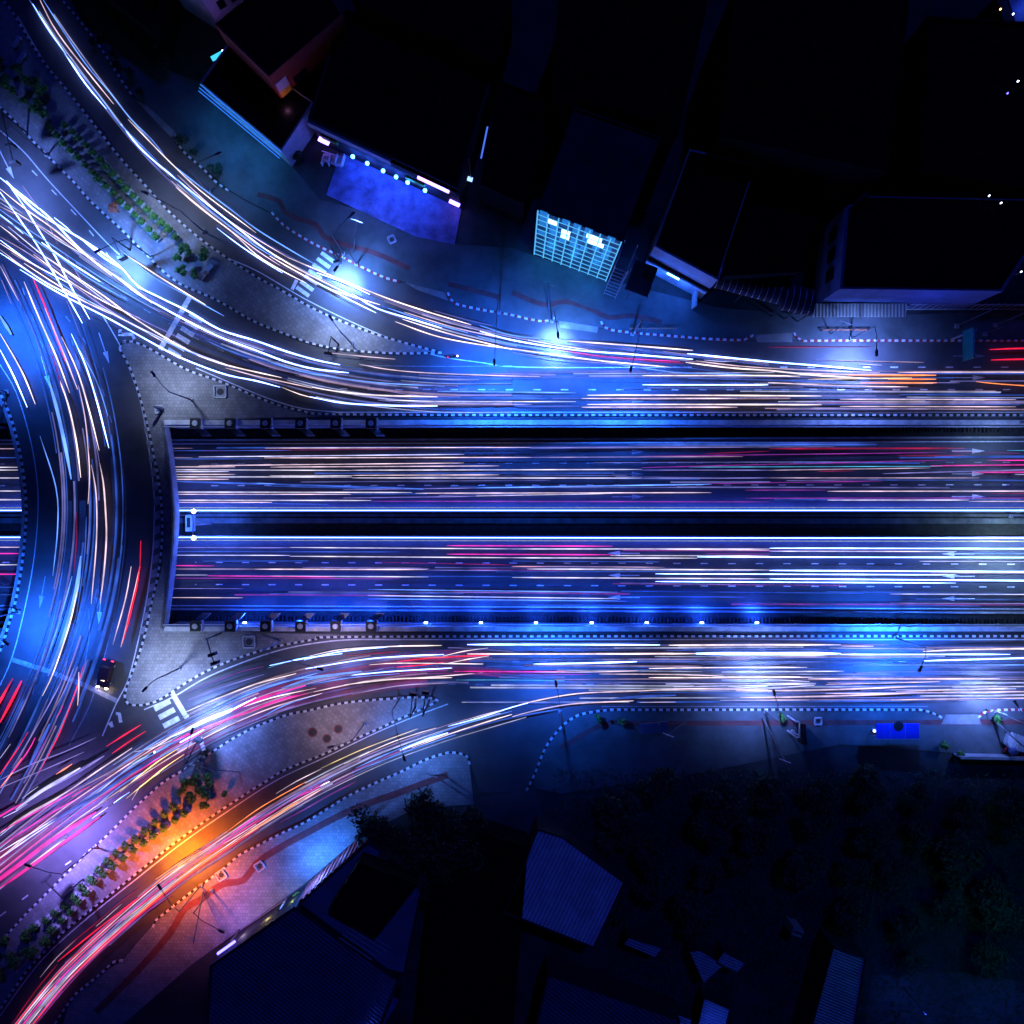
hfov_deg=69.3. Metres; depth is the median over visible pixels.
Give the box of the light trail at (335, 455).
[214,454,459,456]
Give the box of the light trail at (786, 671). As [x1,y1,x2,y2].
[737,671,836,671]
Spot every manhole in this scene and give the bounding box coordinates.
[213,385,226,397]
[215,869,227,881]
[242,635,255,647]
[253,860,265,872]
[308,727,316,736]
[322,734,330,742]
[334,725,342,733]
[387,234,396,244]
[814,717,822,724]
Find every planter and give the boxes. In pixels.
[29,920,40,931]
[40,914,51,924]
[45,123,56,133]
[46,922,59,934]
[50,906,60,917]
[52,130,63,140]
[57,914,67,923]
[58,136,70,148]
[59,899,71,909]
[61,120,71,130]
[65,146,75,155]
[66,905,76,915]
[68,127,76,136]
[69,891,80,901]
[72,152,84,163]
[74,133,84,143]
[74,895,84,905]
[77,881,88,891]
[81,141,90,150]
[81,161,91,170]
[81,885,93,897]
[85,872,96,883]
[88,146,99,157]
[88,168,96,176]
[89,875,100,886]
[93,173,104,184]
[94,862,105,874]
[95,154,106,164]
[98,866,110,878]
[100,161,112,172]
[101,181,111,191]
[103,854,114,865]
[107,168,119,179]
[108,859,120,870]
[109,188,119,197]
[112,846,121,856]
[115,176,123,185]
[115,196,125,206]
[119,852,129,862]
[120,182,132,194]
[121,838,131,850]
[123,202,133,212]
[129,191,138,200]
[129,844,140,853]
[130,832,143,844]
[131,211,140,219]
[135,197,145,207]
[136,216,147,227]
[139,836,150,847]
[140,824,151,835]
[142,205,152,214]
[144,224,154,233]
[148,828,160,840]
[149,211,159,221]
[150,231,161,242]
[151,816,161,825]
[156,218,166,227]
[158,821,170,833]
[160,807,170,817]
[163,224,175,235]
[168,800,180,811]
[171,232,180,242]
[171,814,180,823]
[180,806,190,817]
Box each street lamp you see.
[0,126,48,156]
[0,610,20,645]
[24,845,96,874]
[94,239,152,258]
[141,190,204,232]
[142,667,180,691]
[151,370,192,401]
[157,883,202,911]
[182,727,202,771]
[187,151,221,192]
[193,888,224,933]
[262,638,323,670]
[327,723,364,748]
[328,314,352,344]
[331,211,354,255]
[333,251,357,271]
[391,696,405,761]
[493,294,500,365]
[550,310,559,337]
[554,680,564,730]
[629,317,643,372]
[763,689,781,724]
[849,326,877,356]
[893,636,926,671]
[993,699,1023,723]
[1008,514,1023,517]
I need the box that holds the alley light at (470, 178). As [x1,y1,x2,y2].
[467,126,487,185]
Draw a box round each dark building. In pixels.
[100,0,183,57]
[352,0,511,99]
[480,80,557,225]
[550,0,707,169]
[699,0,909,211]
[711,170,829,290]
[883,16,1023,198]
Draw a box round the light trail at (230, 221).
[183,180,284,255]
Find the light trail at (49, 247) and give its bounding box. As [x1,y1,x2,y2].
[7,182,88,317]
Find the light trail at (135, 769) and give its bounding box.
[112,756,159,783]
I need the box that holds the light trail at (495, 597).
[368,595,614,598]
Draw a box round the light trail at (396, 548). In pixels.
[290,547,496,548]
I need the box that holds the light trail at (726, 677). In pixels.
[649,677,804,677]
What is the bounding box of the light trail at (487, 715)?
[451,703,526,725]
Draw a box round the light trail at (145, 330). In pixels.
[52,282,229,365]
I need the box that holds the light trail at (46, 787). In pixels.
[16,768,79,809]
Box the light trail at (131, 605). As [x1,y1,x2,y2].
[122,567,139,643]
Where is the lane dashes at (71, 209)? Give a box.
[32,170,110,257]
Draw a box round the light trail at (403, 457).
[277,457,529,457]
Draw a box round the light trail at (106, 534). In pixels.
[100,466,106,601]
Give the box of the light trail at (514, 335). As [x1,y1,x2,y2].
[482,326,548,339]
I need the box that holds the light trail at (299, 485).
[177,481,421,488]
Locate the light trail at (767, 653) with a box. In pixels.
[696,652,840,654]
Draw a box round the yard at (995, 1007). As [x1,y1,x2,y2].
[866,972,1023,1023]
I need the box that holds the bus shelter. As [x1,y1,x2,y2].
[869,721,919,739]
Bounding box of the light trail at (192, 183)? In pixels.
[137,129,255,232]
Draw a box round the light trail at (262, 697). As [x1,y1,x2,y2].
[227,685,305,713]
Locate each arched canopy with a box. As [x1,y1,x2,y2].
[712,262,791,312]
[771,285,816,321]
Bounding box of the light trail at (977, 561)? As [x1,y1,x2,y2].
[932,561,1023,561]
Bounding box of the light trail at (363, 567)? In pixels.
[303,567,428,568]
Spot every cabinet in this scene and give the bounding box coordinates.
[154,405,163,413]
[185,515,195,530]
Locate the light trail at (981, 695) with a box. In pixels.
[932,694,1023,695]
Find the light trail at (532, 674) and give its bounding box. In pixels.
[472,673,591,674]
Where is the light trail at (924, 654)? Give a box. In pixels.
[841,654,1009,654]
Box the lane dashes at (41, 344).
[22,288,58,427]
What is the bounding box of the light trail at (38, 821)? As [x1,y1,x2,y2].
[1,799,75,845]
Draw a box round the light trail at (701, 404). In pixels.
[587,404,815,404]
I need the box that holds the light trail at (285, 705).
[258,696,312,718]
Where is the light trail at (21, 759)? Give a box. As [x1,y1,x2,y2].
[0,738,34,787]
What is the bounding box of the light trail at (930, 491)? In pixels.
[837,491,1023,491]
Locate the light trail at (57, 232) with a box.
[3,191,111,275]
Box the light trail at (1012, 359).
[996,358,1023,359]
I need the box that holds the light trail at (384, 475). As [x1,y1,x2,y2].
[356,475,412,475]
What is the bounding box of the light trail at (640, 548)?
[528,548,752,549]
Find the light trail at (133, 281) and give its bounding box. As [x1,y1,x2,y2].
[8,183,339,364]
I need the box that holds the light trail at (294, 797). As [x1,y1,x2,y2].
[256,774,334,819]
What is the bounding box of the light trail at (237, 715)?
[169,693,306,742]
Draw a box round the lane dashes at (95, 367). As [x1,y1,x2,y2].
[65,316,111,422]
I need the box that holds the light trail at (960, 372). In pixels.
[898,372,1023,372]
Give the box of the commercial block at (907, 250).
[814,196,1023,308]
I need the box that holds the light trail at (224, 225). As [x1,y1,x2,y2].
[176,185,278,264]
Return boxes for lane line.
[0,130,119,254]
[0,365,38,685]
[0,441,1023,443]
[0,507,1023,507]
[0,540,1023,541]
[0,605,1009,608]
[0,704,447,1015]
[17,16,691,367]
[32,460,66,693]
[69,452,125,744]
[83,610,89,675]
[102,314,154,735]
[144,639,399,709]
[196,368,335,411]
[336,412,1023,412]
[360,365,511,366]
[400,639,1023,639]
[602,706,927,706]
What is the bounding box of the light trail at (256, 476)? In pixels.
[181,476,332,476]
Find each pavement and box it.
[63,754,473,1023]
[64,0,1023,339]
[534,711,1023,793]
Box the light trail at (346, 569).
[265,569,427,569]
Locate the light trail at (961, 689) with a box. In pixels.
[928,689,995,689]
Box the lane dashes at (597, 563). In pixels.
[2,562,1014,564]
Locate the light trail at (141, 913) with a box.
[33,829,256,1023]
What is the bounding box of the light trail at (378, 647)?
[311,645,441,655]
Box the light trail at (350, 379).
[260,358,444,386]
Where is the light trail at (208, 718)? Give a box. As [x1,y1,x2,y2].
[189,708,231,727]
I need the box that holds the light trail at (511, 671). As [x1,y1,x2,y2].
[454,671,568,671]
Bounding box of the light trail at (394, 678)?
[315,673,471,691]
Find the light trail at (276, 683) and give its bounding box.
[224,674,327,701]
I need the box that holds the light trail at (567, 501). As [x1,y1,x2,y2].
[378,501,757,501]
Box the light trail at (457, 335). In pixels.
[403,319,511,349]
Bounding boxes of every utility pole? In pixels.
[188,891,203,943]
[203,767,239,772]
[351,218,361,251]
[543,282,554,313]
[663,721,685,737]
[762,717,790,764]
[954,308,995,327]
[982,326,1002,335]
[992,718,1023,747]
[993,313,1023,326]
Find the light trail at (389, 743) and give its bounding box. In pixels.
[347,728,434,762]
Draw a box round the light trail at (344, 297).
[317,282,375,312]
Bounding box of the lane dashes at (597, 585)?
[2,584,1014,587]
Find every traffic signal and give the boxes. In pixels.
[1,112,27,166]
[40,874,83,898]
[111,237,130,261]
[185,736,203,763]
[206,632,221,665]
[324,336,339,356]
[330,245,341,265]
[409,691,416,717]
[422,690,429,716]
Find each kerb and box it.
[0,106,441,354]
[0,391,27,652]
[0,701,436,1010]
[2,0,438,352]
[5,696,438,934]
[54,959,122,1023]
[61,0,134,97]
[119,348,163,705]
[123,340,1023,415]
[132,635,1023,705]
[152,751,470,927]
[174,134,228,190]
[271,212,399,282]
[447,292,554,321]
[526,708,941,790]
[600,321,753,340]
[793,332,1023,341]
[978,709,1023,717]
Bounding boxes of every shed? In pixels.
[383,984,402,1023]
[621,927,661,956]
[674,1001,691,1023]
[685,939,723,983]
[693,985,729,1023]
[712,940,744,972]
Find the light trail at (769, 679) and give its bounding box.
[734,679,809,681]
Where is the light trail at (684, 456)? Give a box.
[539,456,742,457]
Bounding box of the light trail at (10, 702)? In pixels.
[0,681,21,721]
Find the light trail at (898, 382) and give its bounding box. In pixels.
[864,382,932,382]
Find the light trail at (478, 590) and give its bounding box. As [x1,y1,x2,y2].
[368,589,580,591]
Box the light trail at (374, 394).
[312,387,431,396]
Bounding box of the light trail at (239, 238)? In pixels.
[176,187,301,280]
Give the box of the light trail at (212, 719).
[71,669,380,807]
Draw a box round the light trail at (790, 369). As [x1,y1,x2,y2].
[700,361,875,372]
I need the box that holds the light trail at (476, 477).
[369,477,621,478]
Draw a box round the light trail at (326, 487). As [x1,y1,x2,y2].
[277,486,376,488]
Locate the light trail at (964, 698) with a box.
[902,698,1023,699]
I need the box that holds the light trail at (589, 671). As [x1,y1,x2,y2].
[554,671,624,672]
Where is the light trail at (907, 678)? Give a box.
[818,678,997,678]
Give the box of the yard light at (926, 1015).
[904,988,927,1016]
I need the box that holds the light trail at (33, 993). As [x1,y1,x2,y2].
[12,965,56,1023]
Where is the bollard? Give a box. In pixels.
[153,406,165,410]
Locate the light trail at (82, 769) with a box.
[45,756,103,790]
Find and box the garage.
[645,149,755,298]
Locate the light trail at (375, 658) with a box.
[306,654,443,668]
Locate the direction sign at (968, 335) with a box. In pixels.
[951,327,976,360]
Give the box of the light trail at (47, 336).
[24,282,69,392]
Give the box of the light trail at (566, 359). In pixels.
[514,352,618,364]
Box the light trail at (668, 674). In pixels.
[626,674,714,675]
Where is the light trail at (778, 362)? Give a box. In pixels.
[687,353,870,370]
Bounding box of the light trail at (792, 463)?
[641,460,938,467]
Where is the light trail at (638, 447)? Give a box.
[544,447,732,447]
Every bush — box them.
[0,72,10,89]
[0,935,9,947]
[3,950,21,970]
[7,84,17,95]
[9,63,21,73]
[17,95,27,103]
[19,928,29,942]
[20,74,39,87]
[20,945,37,959]
[29,97,42,113]
[32,82,47,96]
[37,106,49,117]
[38,935,50,946]
[123,66,134,78]
[136,87,144,95]
[171,253,181,260]
[173,133,189,145]
[174,264,186,276]
[176,786,185,796]
[177,243,192,255]
[179,778,191,789]
[186,791,196,804]
[188,147,197,156]
[190,267,197,278]
[191,773,200,786]
[195,785,210,799]
[198,245,209,261]
[198,801,209,809]
[202,771,210,781]
[205,779,213,788]
[206,162,222,175]
[221,791,227,797]
[292,151,302,160]
[594,714,601,723]
[617,718,626,724]
[778,712,786,722]
[940,740,949,750]
[956,750,964,759]
[992,714,1003,725]
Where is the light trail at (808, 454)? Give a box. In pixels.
[676,452,944,455]
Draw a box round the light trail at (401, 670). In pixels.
[356,668,446,674]
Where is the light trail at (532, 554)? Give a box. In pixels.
[459,554,605,554]
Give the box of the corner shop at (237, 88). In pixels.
[199,45,314,165]
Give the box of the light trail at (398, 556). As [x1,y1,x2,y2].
[297,556,505,557]
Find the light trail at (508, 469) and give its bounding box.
[364,469,641,470]
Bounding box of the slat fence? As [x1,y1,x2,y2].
[906,303,1023,309]
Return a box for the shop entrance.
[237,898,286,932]
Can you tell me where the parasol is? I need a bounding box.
[1008,744,1018,754]
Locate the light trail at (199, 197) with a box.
[125,130,277,257]
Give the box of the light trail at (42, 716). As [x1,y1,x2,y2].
[12,663,66,767]
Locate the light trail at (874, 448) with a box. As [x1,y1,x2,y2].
[769,447,962,448]
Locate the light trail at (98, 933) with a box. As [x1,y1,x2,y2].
[16,839,217,1023]
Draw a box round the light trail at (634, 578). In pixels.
[512,577,759,578]
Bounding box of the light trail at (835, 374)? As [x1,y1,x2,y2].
[805,373,866,374]
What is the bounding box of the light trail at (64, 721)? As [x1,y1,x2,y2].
[38,665,83,773]
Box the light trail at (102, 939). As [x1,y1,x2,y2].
[60,895,149,981]
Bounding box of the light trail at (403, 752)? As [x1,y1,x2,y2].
[352,734,455,772]
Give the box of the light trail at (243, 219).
[169,162,318,266]
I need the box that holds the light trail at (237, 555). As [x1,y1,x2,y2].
[186,555,289,555]
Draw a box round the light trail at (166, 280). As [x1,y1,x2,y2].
[128,256,203,303]
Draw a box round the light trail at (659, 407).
[588,407,730,407]
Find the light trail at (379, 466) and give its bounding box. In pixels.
[315,466,444,466]
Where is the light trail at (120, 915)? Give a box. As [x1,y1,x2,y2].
[18,818,251,1023]
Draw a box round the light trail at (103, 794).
[0,708,253,872]
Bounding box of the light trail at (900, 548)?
[778,548,1023,548]
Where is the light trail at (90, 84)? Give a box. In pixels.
[30,1,157,161]
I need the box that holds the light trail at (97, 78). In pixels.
[43,0,163,154]
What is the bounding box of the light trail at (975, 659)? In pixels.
[926,657,1023,660]
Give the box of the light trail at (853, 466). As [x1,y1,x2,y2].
[779,466,928,466]
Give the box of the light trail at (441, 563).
[381,562,499,564]
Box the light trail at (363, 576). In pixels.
[317,576,410,576]
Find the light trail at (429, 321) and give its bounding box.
[389,308,467,332]
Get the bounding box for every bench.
[11,35,22,48]
[16,51,27,63]
[198,270,208,280]
[202,263,213,274]
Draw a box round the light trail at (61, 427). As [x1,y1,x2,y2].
[48,380,71,478]
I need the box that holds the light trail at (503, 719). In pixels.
[449,709,557,734]
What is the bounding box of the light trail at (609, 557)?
[519,557,683,558]
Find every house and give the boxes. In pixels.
[179,0,243,29]
[504,814,625,948]
[529,954,679,1023]
[793,927,865,1023]
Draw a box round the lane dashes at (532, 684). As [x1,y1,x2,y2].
[448,683,620,684]
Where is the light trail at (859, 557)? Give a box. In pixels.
[716,556,1023,557]
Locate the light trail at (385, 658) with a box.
[345,657,412,661]
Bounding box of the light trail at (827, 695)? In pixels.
[740,693,909,697]
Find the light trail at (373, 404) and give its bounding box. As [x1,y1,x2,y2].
[312,397,425,406]
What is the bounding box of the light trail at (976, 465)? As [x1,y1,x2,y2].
[939,464,1023,465]
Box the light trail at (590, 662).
[540,661,636,663]
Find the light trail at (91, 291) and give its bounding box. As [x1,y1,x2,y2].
[12,236,178,337]
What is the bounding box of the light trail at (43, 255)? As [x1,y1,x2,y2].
[0,192,81,321]
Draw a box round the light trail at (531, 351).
[397,322,665,366]
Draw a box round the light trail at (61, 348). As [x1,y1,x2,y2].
[45,309,77,389]
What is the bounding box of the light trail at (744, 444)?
[640,444,876,445]
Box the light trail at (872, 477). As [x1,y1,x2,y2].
[793,477,951,477]
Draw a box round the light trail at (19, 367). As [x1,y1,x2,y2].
[0,334,34,402]
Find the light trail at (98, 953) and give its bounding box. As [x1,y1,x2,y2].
[36,895,170,1023]
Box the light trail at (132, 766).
[87,738,180,798]
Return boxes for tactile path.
[94,192,1023,1013]
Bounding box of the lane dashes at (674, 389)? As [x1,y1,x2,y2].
[340,388,1009,389]
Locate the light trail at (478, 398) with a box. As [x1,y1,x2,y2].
[409,397,546,399]
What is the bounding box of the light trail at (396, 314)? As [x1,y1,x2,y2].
[353,294,440,327]
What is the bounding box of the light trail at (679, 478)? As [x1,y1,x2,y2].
[642,478,717,478]
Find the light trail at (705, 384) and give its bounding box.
[649,384,761,384]
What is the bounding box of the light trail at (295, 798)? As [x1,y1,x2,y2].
[258,781,327,821]
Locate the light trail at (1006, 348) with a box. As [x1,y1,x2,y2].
[989,348,1023,349]
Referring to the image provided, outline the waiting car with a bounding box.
[96,659,115,689]
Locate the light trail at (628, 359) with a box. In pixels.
[572,353,678,362]
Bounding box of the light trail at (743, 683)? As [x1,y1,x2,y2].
[681,683,806,683]
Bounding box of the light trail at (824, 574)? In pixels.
[675,573,942,574]
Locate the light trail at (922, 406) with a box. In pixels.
[840,406,1004,406]
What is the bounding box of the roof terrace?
[975,0,1023,21]
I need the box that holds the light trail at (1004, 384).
[982,382,1023,385]
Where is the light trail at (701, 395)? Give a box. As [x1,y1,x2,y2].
[594,395,808,395]
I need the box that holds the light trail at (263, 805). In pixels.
[225,782,304,832]
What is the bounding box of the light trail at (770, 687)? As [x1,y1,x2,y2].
[728,685,812,688]
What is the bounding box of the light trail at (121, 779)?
[56,734,199,827]
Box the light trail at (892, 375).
[849,374,934,375]
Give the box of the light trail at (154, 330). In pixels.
[37,251,281,377]
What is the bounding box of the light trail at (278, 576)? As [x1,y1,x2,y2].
[241,576,316,576]
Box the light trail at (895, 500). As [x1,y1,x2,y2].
[844,500,947,500]
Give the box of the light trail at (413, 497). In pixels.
[359,496,474,497]
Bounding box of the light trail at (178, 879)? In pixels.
[29,772,351,1023]
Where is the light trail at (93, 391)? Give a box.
[71,334,108,447]
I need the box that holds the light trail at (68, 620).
[48,556,80,675]
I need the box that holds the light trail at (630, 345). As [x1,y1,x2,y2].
[573,341,692,350]
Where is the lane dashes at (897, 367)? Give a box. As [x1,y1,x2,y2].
[780,367,1007,367]
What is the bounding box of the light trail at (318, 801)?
[281,782,354,821]
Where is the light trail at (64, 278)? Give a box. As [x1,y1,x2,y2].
[1,237,123,318]
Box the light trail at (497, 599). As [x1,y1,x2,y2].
[408,599,608,600]
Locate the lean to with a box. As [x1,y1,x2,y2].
[810,303,906,316]
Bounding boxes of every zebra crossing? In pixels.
[154,699,193,753]
[167,312,202,358]
[295,251,333,296]
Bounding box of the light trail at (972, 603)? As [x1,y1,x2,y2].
[922,603,1023,603]
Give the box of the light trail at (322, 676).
[282,671,361,687]
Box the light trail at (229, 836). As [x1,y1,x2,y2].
[61,739,414,974]
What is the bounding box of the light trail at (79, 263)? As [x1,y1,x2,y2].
[2,211,157,310]
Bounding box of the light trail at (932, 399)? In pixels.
[849,399,1015,399]
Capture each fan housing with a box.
[190,418,210,435]
[190,613,210,630]
[225,418,244,435]
[225,613,244,630]
[260,418,279,435]
[260,613,280,630]
[295,418,314,435]
[295,613,314,630]
[330,418,349,435]
[330,613,349,630]
[366,418,384,435]
[366,613,384,630]
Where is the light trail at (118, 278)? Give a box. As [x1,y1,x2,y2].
[79,249,149,301]
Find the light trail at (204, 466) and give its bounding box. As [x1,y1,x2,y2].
[182,466,226,466]
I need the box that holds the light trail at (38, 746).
[28,724,49,766]
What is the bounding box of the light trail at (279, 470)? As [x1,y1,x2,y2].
[184,469,351,470]
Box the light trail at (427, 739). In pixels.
[400,733,446,750]
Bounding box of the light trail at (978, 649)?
[923,648,1023,651]
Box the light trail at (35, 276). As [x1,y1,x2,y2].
[2,254,74,297]
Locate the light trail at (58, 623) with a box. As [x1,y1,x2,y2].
[42,577,71,669]
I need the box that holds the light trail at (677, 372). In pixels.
[606,362,744,374]
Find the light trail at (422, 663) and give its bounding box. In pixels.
[371,663,468,664]
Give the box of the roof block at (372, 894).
[328,852,422,936]
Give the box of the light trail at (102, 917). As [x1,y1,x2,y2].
[64,887,140,948]
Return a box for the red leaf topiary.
[108,201,119,212]
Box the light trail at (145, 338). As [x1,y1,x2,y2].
[21,270,277,386]
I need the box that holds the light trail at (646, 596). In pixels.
[624,596,669,596]
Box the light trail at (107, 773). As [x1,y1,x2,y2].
[49,747,150,805]
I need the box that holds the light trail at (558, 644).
[467,644,649,644]
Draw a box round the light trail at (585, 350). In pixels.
[480,331,687,358]
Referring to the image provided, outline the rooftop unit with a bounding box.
[784,917,803,937]
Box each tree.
[347,803,388,846]
[374,821,410,852]
[402,784,446,839]
[403,830,463,887]
[421,806,466,849]
[453,805,489,837]
[598,790,646,837]
[604,896,629,929]
[636,765,680,806]
[670,888,715,941]
[698,781,747,827]
[800,778,841,815]
[847,762,889,811]
[889,912,925,941]
[896,949,928,979]
[903,780,933,814]
[929,892,968,927]
[933,827,986,872]
[940,852,985,891]
[969,871,1015,920]
[970,937,1010,981]
[981,899,1023,933]
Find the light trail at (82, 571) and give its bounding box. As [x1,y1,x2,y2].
[75,517,86,620]
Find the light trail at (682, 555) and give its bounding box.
[610,555,754,555]
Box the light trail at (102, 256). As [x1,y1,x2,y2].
[84,241,124,270]
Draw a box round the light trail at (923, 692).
[826,691,1023,693]
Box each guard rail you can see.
[629,328,676,329]
[821,329,867,330]
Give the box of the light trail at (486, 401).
[394,400,575,401]
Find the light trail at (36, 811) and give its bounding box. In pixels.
[0,792,72,831]
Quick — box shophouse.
[534,106,660,281]
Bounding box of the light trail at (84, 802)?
[48,780,119,823]
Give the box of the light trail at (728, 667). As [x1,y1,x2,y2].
[649,667,806,668]
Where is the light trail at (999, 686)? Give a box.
[975,686,1023,686]
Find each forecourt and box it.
[326,153,461,243]
[523,257,604,309]
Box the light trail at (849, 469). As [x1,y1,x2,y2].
[793,468,912,469]
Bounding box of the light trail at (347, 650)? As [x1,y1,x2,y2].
[305,645,401,659]
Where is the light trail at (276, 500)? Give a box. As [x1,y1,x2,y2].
[182,500,370,500]
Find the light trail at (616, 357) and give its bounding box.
[556,349,679,361]
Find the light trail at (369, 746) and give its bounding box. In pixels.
[322,729,415,767]
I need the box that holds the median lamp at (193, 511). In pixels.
[191,509,212,539]
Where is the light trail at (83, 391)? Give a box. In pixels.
[62,338,98,447]
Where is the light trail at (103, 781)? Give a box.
[0,708,226,857]
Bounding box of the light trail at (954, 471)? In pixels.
[883,469,1023,473]
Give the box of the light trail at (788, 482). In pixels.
[707,481,866,483]
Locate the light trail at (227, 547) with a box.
[178,547,277,547]
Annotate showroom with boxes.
[307,7,495,208]
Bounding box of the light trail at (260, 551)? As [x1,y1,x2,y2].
[178,551,343,551]
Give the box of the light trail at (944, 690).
[896,688,1000,691]
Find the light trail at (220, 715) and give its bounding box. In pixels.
[168,697,255,738]
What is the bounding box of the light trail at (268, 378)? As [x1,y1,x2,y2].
[227,368,310,387]
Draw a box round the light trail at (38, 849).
[0,812,95,880]
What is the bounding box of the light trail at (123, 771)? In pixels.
[97,756,146,792]
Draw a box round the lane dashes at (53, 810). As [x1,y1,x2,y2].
[0,777,105,874]
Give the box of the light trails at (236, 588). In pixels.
[0,188,1023,1023]
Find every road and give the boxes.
[0,0,1023,1023]
[0,427,1023,623]
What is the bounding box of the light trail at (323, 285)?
[270,256,379,304]
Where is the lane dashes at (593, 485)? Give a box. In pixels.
[0,484,1009,485]
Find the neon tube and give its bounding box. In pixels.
[217,929,239,954]
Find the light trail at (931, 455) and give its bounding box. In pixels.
[899,455,964,455]
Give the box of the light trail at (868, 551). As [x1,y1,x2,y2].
[781,551,956,551]
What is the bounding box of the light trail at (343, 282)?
[318,273,369,294]
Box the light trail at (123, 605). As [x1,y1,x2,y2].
[113,569,130,642]
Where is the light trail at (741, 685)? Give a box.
[679,684,804,686]
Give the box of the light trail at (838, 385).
[768,382,902,386]
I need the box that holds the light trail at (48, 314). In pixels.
[33,279,65,361]
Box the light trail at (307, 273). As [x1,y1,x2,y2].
[266,249,350,294]
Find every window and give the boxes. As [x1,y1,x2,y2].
[216,0,226,9]
[293,67,314,95]
[539,216,546,221]
[540,210,547,216]
[548,219,556,225]
[562,219,569,225]
[573,223,581,229]
[585,227,592,233]
[587,239,595,244]
[825,266,834,283]
[827,246,835,264]
[828,226,837,244]
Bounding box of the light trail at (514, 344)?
[479,336,551,350]
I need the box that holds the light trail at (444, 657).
[397,655,487,661]
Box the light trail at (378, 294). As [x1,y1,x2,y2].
[290,258,470,324]
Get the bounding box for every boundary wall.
[691,290,697,309]
[953,753,1023,759]
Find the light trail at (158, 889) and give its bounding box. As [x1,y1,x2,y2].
[24,784,318,1023]
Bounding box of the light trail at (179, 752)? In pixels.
[53,693,321,836]
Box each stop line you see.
[11,657,116,702]
[158,296,190,349]
[170,692,188,718]
[200,737,205,750]
[291,279,297,289]
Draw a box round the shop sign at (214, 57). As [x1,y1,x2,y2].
[211,50,222,60]
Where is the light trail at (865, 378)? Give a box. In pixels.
[833,378,897,378]
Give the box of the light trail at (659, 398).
[582,398,737,398]
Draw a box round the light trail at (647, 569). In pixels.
[542,569,752,569]
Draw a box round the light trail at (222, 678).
[182,666,263,693]
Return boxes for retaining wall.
[0,420,1023,440]
[0,608,1023,630]
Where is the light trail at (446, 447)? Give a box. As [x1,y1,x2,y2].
[364,447,528,447]
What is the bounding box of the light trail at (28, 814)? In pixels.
[0,798,57,835]
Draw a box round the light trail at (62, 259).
[0,216,127,300]
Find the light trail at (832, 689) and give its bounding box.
[740,686,917,690]
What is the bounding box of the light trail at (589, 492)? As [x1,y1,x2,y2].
[430,492,711,493]
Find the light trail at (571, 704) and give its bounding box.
[512,701,624,716]
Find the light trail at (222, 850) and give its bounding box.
[135,791,317,916]
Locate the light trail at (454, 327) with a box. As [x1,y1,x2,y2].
[405,312,500,337]
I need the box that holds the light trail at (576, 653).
[481,653,691,654]
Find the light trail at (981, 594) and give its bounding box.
[939,594,1023,594]
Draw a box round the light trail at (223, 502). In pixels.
[179,502,267,502]
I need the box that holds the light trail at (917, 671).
[853,671,1023,675]
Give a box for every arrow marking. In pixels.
[0,151,13,177]
[39,576,45,607]
[41,356,49,386]
[71,340,79,369]
[95,577,99,608]
[97,595,101,623]
[99,333,108,362]
[609,551,639,554]
[609,573,639,577]
[609,595,639,599]
[612,399,642,402]
[612,449,642,453]
[612,472,642,476]
[612,494,642,498]
[753,647,785,651]
[942,596,974,600]
[943,552,955,555]
[943,574,974,578]
[952,472,983,475]
[952,494,984,498]
[953,375,984,379]
[953,398,984,402]
[972,449,982,452]
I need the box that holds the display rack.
[321,151,345,166]
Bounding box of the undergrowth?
[549,765,1023,1023]
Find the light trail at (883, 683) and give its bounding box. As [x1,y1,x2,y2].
[826,681,939,684]
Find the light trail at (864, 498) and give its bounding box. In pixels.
[760,498,968,498]
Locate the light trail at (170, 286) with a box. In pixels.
[122,251,221,314]
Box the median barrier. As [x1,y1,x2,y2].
[0,510,1023,538]
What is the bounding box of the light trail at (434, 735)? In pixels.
[357,711,511,767]
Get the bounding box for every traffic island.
[0,0,432,351]
[0,698,434,1006]
[121,343,352,478]
[126,564,366,703]
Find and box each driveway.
[137,101,175,136]
[405,282,447,299]
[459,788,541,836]
[559,321,597,332]
[756,333,791,341]
[942,715,980,723]
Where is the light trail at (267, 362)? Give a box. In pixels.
[206,340,333,375]
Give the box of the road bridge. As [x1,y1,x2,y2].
[0,397,179,645]
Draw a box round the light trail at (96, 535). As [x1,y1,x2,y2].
[91,465,96,602]
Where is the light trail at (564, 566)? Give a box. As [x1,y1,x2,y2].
[526,566,603,566]
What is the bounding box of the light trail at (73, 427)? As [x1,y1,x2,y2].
[57,375,80,476]
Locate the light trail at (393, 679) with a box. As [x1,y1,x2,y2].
[345,677,451,684]
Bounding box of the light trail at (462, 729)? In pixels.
[413,714,511,747]
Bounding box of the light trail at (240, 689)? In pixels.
[186,674,292,711]
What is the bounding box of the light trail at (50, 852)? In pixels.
[0,817,99,887]
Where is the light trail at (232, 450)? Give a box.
[176,450,288,450]
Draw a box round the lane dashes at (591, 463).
[0,462,1009,464]
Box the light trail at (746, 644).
[675,644,835,645]
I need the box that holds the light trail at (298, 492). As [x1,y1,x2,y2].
[186,492,411,492]
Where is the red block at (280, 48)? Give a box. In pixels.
[215,0,347,99]
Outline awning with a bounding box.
[625,260,657,299]
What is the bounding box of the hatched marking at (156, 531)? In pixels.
[139,426,159,634]
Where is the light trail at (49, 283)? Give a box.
[2,251,109,312]
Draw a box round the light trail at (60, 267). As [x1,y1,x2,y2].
[9,227,110,304]
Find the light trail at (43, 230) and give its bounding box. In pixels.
[3,204,90,257]
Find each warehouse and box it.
[205,885,400,1023]
[417,818,527,1023]
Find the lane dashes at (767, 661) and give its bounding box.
[512,661,1016,661]
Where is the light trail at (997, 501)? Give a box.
[971,501,1023,501]

